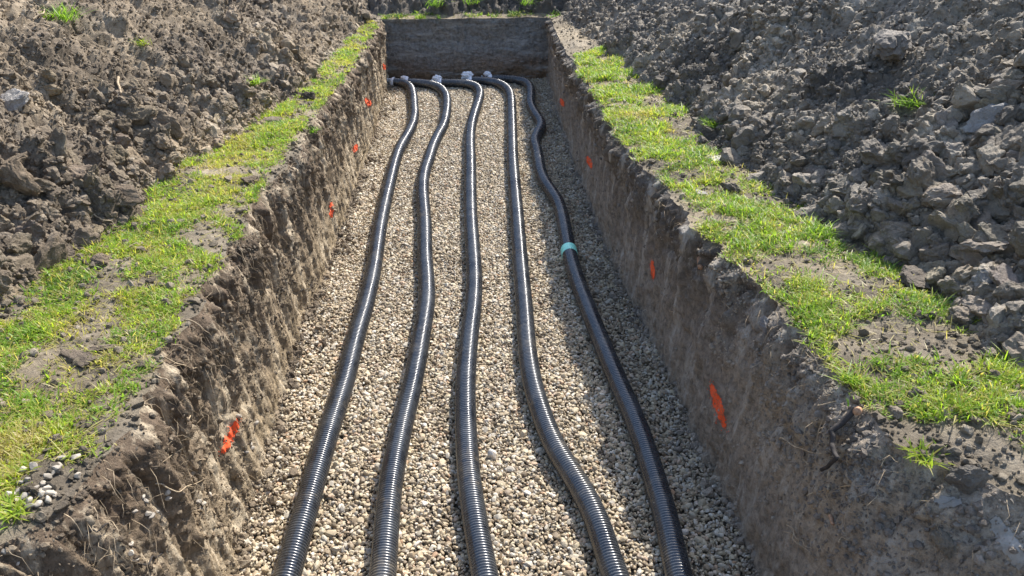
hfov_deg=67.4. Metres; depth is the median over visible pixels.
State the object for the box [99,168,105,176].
soil clod
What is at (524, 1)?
grass tuft
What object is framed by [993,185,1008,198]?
soil clod
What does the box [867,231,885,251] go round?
soil clod
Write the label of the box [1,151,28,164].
soil clod
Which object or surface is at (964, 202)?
soil clod
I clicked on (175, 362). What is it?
root
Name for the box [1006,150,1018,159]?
soil clod
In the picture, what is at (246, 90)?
soil clod
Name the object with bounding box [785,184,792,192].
soil clod
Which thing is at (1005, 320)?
soil crumbs
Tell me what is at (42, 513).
soil crumbs
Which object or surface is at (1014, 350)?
soil clod
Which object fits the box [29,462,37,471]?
stone
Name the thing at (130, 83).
soil clod
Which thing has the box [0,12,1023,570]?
ground
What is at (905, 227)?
soil clod
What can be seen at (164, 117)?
soil clod
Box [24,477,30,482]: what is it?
stone
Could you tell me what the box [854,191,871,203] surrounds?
soil clod
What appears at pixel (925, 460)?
grass tuft
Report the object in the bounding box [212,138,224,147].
soil clod
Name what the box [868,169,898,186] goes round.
soil clod
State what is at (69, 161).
soil clod
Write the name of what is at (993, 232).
soil clod
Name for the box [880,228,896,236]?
soil clod
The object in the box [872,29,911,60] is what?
soil clod
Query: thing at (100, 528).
root
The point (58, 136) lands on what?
soil clod
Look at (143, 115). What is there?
soil clod
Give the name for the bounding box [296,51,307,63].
soil clod
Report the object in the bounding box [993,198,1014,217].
soil clod
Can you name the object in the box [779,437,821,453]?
root
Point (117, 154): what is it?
soil clod
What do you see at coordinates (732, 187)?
soil clod
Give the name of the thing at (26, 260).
soil clod
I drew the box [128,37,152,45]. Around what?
grass tuft
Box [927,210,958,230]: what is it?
soil clod
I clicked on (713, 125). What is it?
grass tuft
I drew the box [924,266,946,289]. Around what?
soil clod
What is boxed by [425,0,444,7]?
grass tuft
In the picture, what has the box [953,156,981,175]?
soil clod
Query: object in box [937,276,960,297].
soil clod
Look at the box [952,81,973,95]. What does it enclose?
soil clod
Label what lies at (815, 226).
grass tuft
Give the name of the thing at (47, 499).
stone
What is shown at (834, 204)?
soil clod
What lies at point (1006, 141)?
soil clod
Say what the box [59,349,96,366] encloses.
soil clod
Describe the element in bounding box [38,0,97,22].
grass tuft
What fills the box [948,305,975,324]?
soil clod
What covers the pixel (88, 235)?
soil clod
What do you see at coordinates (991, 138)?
soil clod
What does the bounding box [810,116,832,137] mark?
soil clod
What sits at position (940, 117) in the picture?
soil clod
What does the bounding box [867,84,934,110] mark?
grass tuft
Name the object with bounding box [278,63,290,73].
soil clod
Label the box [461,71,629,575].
drain pipe
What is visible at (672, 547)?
drain pipe
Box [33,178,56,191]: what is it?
soil clod
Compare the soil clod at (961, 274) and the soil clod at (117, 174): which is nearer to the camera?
the soil clod at (961, 274)
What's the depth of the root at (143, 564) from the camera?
2.28 m
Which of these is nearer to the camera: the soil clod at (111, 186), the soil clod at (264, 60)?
the soil clod at (111, 186)
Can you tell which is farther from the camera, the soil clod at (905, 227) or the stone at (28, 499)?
the soil clod at (905, 227)
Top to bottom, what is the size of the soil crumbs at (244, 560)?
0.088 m
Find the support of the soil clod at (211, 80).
on the spoil heap at (117, 30)
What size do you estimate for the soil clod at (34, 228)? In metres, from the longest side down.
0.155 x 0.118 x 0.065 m
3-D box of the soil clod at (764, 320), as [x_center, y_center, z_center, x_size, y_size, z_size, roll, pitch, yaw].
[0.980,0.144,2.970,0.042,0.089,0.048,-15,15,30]
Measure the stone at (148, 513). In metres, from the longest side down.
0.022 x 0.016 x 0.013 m
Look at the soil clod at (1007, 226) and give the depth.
2.95 m
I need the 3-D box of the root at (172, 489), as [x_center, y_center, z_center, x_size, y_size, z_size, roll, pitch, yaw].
[-1.089,0.647,2.568,0.060,0.255,0.284,-2,29,-3]
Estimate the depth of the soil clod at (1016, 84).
3.37 m
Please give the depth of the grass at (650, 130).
3.17 m
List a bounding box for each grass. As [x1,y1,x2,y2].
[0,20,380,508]
[378,8,560,18]
[573,44,1023,449]
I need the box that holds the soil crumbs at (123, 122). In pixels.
[0,0,386,312]
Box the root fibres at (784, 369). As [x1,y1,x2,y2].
[546,25,1022,575]
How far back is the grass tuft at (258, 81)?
5.47 m
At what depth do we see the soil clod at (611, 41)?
7.16 m
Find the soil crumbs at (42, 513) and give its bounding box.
[0,19,380,533]
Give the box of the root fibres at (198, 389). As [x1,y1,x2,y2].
[1,28,390,575]
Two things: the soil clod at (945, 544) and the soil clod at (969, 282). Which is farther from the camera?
the soil clod at (969, 282)
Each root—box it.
[87,520,113,533]
[122,542,172,571]
[155,480,201,491]
[160,354,196,368]
[184,319,211,336]
[697,256,702,269]
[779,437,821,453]
[783,531,810,558]
[786,524,811,548]
[820,406,862,471]
[826,470,830,496]
[828,514,834,525]
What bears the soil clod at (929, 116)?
on the spoil heap at (975, 39)
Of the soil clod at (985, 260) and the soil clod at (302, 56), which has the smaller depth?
the soil clod at (985, 260)
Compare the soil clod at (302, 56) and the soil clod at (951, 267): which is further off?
the soil clod at (302, 56)
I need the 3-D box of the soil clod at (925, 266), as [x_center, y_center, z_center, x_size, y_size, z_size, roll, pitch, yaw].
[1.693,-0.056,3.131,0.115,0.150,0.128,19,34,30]
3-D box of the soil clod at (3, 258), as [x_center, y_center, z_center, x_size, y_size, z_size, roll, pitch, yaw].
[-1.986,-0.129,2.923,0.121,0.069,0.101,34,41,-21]
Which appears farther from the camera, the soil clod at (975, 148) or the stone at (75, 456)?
the soil clod at (975, 148)
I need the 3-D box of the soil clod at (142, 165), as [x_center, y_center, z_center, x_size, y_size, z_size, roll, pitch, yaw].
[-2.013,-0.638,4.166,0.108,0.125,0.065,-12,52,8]
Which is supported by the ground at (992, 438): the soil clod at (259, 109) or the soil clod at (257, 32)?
the soil clod at (259, 109)
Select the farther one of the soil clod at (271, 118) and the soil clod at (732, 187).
the soil clod at (271, 118)
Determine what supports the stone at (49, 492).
on the ground at (992, 438)
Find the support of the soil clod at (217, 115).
on the spoil heap at (117, 30)
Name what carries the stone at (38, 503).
on the ground at (992, 438)
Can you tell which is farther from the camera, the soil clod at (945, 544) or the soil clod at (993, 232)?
the soil clod at (993, 232)
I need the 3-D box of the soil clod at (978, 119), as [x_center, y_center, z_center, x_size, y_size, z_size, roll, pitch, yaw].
[2.108,-0.730,3.398,0.207,0.152,0.089,-26,16,24]
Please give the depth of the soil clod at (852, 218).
3.47 m
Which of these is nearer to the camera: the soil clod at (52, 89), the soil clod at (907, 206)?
the soil clod at (907, 206)
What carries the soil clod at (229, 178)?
on the ground at (992, 438)
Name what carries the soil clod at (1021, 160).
on the spoil heap at (975, 39)
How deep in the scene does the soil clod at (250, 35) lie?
5.96 m
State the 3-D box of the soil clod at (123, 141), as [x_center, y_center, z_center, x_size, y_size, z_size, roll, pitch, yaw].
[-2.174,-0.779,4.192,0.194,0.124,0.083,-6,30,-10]
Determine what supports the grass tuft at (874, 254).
on the ground at (992, 438)
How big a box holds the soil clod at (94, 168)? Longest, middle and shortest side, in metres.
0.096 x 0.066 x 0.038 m
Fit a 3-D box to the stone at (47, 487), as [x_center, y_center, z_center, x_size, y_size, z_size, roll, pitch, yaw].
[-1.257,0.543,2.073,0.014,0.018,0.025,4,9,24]
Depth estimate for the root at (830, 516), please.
2.43 m
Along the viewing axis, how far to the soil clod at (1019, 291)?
2.67 m
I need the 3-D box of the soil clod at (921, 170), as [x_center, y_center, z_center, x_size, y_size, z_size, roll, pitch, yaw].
[1.770,-0.467,3.317,0.168,0.200,0.105,-30,16,-35]
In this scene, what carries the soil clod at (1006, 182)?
on the spoil heap at (975, 39)
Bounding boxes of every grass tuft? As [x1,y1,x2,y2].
[0,487,39,529]
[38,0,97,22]
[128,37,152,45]
[244,74,270,85]
[309,124,322,133]
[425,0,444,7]
[520,0,534,5]
[695,116,719,128]
[798,216,841,241]
[860,245,893,261]
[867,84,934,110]
[897,436,953,476]
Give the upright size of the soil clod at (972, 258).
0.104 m
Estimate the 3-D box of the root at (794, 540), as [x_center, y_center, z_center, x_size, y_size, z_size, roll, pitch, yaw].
[0.963,0.862,2.595,0.023,0.052,0.154,-3,30,-6]
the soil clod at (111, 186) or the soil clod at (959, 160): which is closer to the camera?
the soil clod at (959, 160)
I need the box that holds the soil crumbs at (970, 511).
[546,21,1023,575]
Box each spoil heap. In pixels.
[0,0,385,308]
[368,0,568,18]
[559,0,1023,320]
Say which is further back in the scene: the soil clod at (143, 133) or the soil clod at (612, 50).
the soil clod at (612, 50)
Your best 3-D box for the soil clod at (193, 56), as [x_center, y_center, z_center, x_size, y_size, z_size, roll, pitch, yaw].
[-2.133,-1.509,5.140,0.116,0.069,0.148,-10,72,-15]
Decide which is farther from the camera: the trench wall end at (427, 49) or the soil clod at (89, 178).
the trench wall end at (427, 49)
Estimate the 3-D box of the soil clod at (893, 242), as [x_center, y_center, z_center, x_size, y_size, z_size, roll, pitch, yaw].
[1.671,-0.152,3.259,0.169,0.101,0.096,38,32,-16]
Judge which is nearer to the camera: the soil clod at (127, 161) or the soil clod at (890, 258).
the soil clod at (890, 258)
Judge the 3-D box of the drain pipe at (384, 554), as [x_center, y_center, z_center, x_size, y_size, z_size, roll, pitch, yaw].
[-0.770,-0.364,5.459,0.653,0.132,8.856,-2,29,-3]
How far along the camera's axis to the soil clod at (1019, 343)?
2.54 m
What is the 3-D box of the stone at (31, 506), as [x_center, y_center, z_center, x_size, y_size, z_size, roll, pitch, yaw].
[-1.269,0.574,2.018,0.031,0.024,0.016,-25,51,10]
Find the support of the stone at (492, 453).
on the trench floor
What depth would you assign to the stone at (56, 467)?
2.13 m
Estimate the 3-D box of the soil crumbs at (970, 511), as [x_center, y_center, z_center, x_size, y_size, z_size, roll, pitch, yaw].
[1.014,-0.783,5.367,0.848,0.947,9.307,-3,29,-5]
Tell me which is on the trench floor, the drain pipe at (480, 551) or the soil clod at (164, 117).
the drain pipe at (480, 551)
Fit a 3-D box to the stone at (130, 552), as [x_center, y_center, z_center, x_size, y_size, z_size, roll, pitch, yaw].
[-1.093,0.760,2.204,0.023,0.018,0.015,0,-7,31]
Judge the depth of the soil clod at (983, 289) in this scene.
2.77 m
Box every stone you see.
[20,492,28,499]
[23,503,34,509]
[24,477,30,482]
[25,496,32,503]
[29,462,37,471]
[34,500,42,507]
[38,490,44,497]
[40,480,45,487]
[42,485,51,490]
[43,473,51,479]
[45,490,55,495]
[45,495,50,502]
[52,462,62,469]
[56,455,65,460]
[71,453,80,459]
[74,472,80,478]
[128,550,133,555]
[145,511,151,515]
[487,449,496,460]
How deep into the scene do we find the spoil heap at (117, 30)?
4.70 m
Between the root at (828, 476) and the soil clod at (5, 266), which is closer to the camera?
the root at (828, 476)
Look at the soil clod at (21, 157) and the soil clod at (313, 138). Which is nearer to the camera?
the soil clod at (21, 157)
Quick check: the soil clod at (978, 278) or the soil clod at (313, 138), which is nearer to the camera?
the soil clod at (978, 278)
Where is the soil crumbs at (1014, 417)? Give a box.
[550,15,1023,498]
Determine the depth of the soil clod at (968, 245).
2.93 m
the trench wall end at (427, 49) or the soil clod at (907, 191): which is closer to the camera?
the soil clod at (907, 191)
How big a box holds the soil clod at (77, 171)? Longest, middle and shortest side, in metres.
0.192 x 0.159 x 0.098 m
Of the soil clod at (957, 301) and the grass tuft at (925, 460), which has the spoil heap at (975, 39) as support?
the soil clod at (957, 301)
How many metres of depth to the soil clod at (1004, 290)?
2.69 m
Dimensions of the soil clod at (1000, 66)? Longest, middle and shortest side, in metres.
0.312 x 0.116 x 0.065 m
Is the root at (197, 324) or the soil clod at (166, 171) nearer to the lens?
the root at (197, 324)
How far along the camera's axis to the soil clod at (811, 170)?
3.92 m
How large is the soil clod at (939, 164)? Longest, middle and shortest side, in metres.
0.175 x 0.115 x 0.091 m
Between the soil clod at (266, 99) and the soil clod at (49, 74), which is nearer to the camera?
the soil clod at (49, 74)
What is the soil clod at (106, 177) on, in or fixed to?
on the spoil heap at (117, 30)
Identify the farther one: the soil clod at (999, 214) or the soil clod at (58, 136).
the soil clod at (58, 136)
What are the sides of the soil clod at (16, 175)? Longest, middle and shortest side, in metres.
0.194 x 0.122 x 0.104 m
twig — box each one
[32,9,44,19]
[93,214,120,227]
[116,76,121,93]
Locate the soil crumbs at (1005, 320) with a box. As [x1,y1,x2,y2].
[547,0,1023,361]
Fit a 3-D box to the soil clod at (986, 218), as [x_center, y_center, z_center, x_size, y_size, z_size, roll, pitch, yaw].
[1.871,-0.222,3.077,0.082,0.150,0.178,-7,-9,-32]
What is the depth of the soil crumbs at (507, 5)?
9.42 m
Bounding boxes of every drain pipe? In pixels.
[273,77,418,575]
[369,75,451,575]
[431,75,498,575]
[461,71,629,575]
[481,71,692,575]
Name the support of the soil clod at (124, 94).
on the spoil heap at (117, 30)
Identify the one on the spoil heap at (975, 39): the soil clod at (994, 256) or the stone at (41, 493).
the soil clod at (994, 256)
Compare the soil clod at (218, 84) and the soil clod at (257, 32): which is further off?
the soil clod at (257, 32)
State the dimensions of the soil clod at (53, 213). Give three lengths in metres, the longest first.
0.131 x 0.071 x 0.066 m
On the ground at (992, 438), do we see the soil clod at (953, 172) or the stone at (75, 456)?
the stone at (75, 456)
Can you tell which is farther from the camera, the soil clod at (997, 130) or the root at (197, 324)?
the soil clod at (997, 130)
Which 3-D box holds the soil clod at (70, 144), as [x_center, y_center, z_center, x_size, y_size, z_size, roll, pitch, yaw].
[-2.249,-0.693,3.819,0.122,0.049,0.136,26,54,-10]
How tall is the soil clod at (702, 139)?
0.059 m
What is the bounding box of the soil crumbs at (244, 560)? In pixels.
[228,83,404,575]
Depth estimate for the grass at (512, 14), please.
9.33 m
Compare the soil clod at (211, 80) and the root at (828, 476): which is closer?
the root at (828, 476)
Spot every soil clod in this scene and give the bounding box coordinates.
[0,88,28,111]
[0,158,41,196]
[0,214,14,231]
[0,250,7,266]
[0,269,12,292]
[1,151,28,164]
[1,261,8,269]
[6,232,32,254]
[7,253,34,271]
[7,286,25,299]
[14,220,45,240]
[21,211,40,223]
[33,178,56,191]
[33,232,68,271]
[38,84,62,96]
[40,203,61,220]
[41,68,56,81]
[48,127,66,160]
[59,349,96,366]
[65,156,76,165]
[66,139,74,150]
[67,148,80,164]
[67,163,92,179]
[70,226,100,246]
[72,179,82,187]
[82,98,100,112]
[82,171,97,189]
[86,164,99,176]
[86,344,116,351]
[90,253,109,265]
[93,224,103,236]
[96,110,115,121]
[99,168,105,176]
[100,174,111,188]
[104,145,128,165]
[106,182,114,189]
[111,168,128,180]
[113,133,132,148]
[114,184,143,206]
[119,77,141,90]
[121,92,140,104]
[125,146,145,165]
[125,154,143,165]
[126,104,157,125]
[135,162,151,174]
[136,124,151,138]
[151,133,169,149]
[154,163,175,179]
[155,109,183,140]
[164,151,183,165]
[169,138,178,151]
[185,54,197,58]
[203,74,216,87]
[206,74,220,89]
[212,112,221,126]
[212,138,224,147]
[217,95,237,109]
[223,4,240,23]
[224,175,232,181]
[231,68,235,81]
[232,82,255,96]
[240,175,261,183]
[246,33,256,38]
[252,29,262,36]
[254,104,262,114]
[255,91,271,105]
[257,53,272,66]
[258,32,271,47]
[265,116,282,122]
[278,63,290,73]
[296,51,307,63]
[300,81,310,88]
[300,92,315,99]
[307,133,319,143]
[606,35,616,49]
[608,47,615,55]
[658,36,671,50]
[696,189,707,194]
[697,135,708,143]
[701,125,717,140]
[719,182,741,193]
[759,315,769,335]
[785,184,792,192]
[806,167,818,173]
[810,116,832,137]
[823,195,845,213]
[824,174,849,196]
[829,187,847,193]
[844,183,853,204]
[847,203,861,225]
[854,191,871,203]
[859,138,887,165]
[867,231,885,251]
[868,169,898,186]
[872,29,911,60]
[878,255,893,265]
[879,221,912,233]
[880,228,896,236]
[881,139,900,164]
[885,197,905,216]
[888,405,902,419]
[889,239,899,256]
[895,181,922,199]
[898,200,912,214]
[900,265,930,288]
[901,127,926,141]
[904,173,941,190]
[906,156,936,191]
[915,111,935,126]
[917,260,945,271]
[918,183,964,206]
[918,242,951,261]
[919,150,950,181]
[919,214,931,226]
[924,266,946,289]
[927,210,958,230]
[928,237,944,248]
[930,527,956,559]
[934,110,957,128]
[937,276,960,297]
[938,142,965,160]
[943,198,971,241]
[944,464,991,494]
[945,260,964,273]
[946,168,958,177]
[948,244,987,266]
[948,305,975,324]
[950,264,978,283]
[950,296,965,306]
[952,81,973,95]
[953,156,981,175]
[954,193,978,212]
[957,221,977,243]
[958,239,1009,251]
[961,294,988,318]
[962,102,1007,133]
[965,264,996,284]
[969,211,996,230]
[971,268,991,285]
[973,98,999,109]
[973,144,982,153]
[975,84,1022,102]
[975,134,995,155]
[976,142,1004,176]
[976,256,992,265]
[976,282,995,298]
[977,299,992,323]
[978,222,1008,241]
[979,126,1002,142]
[980,123,1004,128]
[980,346,1003,357]
[982,199,1009,223]
[985,79,1023,89]
[986,176,1001,200]
[988,253,1006,260]
[988,263,1019,285]
[992,281,1021,300]
[993,59,1013,73]
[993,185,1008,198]
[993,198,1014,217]
[994,241,1014,256]
[995,125,1023,152]
[1000,331,1023,368]
[1001,178,1017,207]
[1001,219,1019,231]
[1002,69,1023,79]
[1005,121,1021,126]
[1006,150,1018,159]
[1008,221,1023,258]
[1009,155,1023,170]
[1009,176,1023,198]
[1012,166,1023,178]
[1014,282,1023,299]
[1016,341,1023,346]
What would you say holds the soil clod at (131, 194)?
on the spoil heap at (117, 30)
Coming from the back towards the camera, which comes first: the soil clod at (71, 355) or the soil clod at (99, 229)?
the soil clod at (99, 229)
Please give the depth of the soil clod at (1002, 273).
2.75 m
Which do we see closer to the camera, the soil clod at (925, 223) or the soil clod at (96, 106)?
the soil clod at (925, 223)
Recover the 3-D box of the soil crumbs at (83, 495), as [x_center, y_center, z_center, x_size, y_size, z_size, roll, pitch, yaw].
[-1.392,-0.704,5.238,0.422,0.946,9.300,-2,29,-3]
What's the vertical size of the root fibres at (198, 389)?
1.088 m
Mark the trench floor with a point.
(632, 573)
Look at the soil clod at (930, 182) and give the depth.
3.27 m
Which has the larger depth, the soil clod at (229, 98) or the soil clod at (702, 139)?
the soil clod at (229, 98)
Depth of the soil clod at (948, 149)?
3.35 m
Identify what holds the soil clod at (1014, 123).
on the spoil heap at (975, 39)
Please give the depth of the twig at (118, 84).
4.46 m
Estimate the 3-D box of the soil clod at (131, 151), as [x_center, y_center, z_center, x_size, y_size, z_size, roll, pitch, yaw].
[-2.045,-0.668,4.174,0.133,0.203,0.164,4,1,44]
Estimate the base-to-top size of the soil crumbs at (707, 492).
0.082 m
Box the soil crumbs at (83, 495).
[0,25,386,575]
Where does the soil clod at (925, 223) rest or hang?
on the spoil heap at (975, 39)
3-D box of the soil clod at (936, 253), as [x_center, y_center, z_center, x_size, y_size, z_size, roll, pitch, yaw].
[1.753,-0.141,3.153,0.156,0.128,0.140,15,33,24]
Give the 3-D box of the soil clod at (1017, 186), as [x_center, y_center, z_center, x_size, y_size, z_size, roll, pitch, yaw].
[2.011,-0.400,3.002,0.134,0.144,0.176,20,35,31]
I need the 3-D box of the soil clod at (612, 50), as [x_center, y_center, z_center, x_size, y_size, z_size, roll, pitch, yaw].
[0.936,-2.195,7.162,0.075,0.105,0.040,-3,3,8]
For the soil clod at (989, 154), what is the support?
on the spoil heap at (975, 39)
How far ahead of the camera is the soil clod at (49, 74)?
4.01 m
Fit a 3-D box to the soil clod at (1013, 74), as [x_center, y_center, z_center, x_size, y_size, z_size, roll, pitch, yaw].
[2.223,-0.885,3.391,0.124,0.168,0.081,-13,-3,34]
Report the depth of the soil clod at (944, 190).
3.21 m
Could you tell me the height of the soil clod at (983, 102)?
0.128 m
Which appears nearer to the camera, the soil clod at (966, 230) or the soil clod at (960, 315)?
the soil clod at (960, 315)
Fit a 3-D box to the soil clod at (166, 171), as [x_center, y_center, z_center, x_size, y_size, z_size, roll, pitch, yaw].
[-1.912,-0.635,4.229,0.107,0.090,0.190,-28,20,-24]
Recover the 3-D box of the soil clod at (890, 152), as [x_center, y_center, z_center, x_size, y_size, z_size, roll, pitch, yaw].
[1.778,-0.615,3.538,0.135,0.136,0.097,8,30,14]
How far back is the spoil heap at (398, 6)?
9.42 m
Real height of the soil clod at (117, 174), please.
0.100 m
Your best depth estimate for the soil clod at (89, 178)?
3.54 m
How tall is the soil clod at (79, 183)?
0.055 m
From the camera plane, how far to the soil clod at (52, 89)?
4.03 m
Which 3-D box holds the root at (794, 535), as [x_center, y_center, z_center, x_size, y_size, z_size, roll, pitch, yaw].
[0.969,0.839,2.593,0.012,0.055,0.154,-5,30,-8]
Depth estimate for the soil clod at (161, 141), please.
4.31 m
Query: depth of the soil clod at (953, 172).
3.27 m
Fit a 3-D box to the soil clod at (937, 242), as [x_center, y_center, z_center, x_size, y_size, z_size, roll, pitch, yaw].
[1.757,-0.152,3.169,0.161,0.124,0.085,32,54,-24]
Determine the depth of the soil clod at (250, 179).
4.16 m
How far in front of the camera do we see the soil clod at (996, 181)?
3.06 m
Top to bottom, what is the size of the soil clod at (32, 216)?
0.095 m
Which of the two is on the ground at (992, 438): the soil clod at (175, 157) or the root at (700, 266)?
the soil clod at (175, 157)
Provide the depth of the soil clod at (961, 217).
3.10 m
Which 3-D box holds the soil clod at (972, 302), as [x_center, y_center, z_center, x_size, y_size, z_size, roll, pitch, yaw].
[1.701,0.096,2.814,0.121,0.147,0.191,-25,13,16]
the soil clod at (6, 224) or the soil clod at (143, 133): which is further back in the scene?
the soil clod at (143, 133)
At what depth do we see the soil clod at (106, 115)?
4.23 m
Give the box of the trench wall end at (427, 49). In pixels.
[378,17,549,79]
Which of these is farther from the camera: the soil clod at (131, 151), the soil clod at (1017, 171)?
the soil clod at (131, 151)
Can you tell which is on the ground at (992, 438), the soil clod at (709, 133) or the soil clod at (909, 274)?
the soil clod at (709, 133)
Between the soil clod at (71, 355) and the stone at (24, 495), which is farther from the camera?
the soil clod at (71, 355)
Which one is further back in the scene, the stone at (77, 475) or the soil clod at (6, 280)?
the soil clod at (6, 280)
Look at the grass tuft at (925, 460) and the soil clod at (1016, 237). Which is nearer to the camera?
the grass tuft at (925, 460)
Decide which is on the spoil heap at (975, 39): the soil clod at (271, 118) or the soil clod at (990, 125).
the soil clod at (990, 125)
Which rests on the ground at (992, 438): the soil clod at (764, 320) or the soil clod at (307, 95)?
the soil clod at (307, 95)
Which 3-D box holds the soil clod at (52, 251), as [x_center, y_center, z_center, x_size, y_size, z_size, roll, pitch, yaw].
[-1.936,-0.115,3.236,0.068,0.182,0.230,9,69,14]
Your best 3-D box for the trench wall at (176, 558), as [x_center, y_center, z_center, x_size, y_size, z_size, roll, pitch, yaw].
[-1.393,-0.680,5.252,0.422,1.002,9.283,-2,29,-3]
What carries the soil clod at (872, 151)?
on the spoil heap at (975, 39)
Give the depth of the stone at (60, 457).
2.17 m
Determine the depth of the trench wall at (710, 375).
3.12 m
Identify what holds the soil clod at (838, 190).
on the spoil heap at (975, 39)
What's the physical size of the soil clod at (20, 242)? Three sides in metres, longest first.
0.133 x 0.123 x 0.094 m
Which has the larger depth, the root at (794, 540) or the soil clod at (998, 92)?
the soil clod at (998, 92)
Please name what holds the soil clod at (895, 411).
on the ground at (992, 438)
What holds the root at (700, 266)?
attached to the trench wall at (710, 375)
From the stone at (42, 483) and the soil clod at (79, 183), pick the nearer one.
the stone at (42, 483)
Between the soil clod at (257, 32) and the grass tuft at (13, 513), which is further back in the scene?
the soil clod at (257, 32)
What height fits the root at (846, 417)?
0.238 m
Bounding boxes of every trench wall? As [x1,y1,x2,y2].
[0,21,388,575]
[544,19,1023,575]
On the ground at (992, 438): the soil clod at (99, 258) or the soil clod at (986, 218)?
the soil clod at (99, 258)
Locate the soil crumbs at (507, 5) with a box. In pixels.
[369,0,562,15]
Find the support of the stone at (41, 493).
on the ground at (992, 438)
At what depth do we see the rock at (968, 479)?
2.12 m
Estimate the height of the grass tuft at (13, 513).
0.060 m
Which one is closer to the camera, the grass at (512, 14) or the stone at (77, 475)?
the stone at (77, 475)
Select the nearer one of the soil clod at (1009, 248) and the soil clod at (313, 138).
the soil clod at (1009, 248)
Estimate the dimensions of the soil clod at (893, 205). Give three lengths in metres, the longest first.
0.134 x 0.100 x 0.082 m
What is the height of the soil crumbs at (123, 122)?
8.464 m
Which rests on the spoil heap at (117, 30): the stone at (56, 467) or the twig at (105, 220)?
the twig at (105, 220)
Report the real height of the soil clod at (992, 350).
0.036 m
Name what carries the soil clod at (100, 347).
on the ground at (992, 438)
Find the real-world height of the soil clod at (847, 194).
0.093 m
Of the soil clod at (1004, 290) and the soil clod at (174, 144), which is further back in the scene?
the soil clod at (174, 144)
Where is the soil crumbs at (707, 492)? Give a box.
[531,74,759,575]
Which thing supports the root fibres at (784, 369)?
attached to the trench wall at (710, 375)
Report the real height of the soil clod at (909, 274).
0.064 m
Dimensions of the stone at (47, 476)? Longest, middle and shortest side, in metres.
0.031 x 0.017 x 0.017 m
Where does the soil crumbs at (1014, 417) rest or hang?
on the ground at (992, 438)
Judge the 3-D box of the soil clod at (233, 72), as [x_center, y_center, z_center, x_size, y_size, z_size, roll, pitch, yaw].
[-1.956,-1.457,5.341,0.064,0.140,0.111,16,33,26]
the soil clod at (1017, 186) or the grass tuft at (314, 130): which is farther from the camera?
the grass tuft at (314, 130)
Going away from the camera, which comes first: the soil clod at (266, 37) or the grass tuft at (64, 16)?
the grass tuft at (64, 16)
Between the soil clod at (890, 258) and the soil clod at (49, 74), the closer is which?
the soil clod at (890, 258)
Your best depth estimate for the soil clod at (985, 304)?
2.74 m
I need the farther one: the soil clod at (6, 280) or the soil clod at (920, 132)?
the soil clod at (920, 132)
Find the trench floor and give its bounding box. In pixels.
[244,90,751,575]
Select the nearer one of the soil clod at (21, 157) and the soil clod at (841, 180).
the soil clod at (21, 157)
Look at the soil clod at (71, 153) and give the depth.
3.64 m
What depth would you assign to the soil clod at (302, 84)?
6.10 m
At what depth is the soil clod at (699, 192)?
4.02 m
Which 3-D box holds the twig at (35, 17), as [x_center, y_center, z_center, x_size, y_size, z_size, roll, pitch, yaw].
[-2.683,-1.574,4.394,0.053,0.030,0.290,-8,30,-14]
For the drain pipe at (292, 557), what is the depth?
3.88 m
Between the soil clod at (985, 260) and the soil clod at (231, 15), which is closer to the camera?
the soil clod at (985, 260)

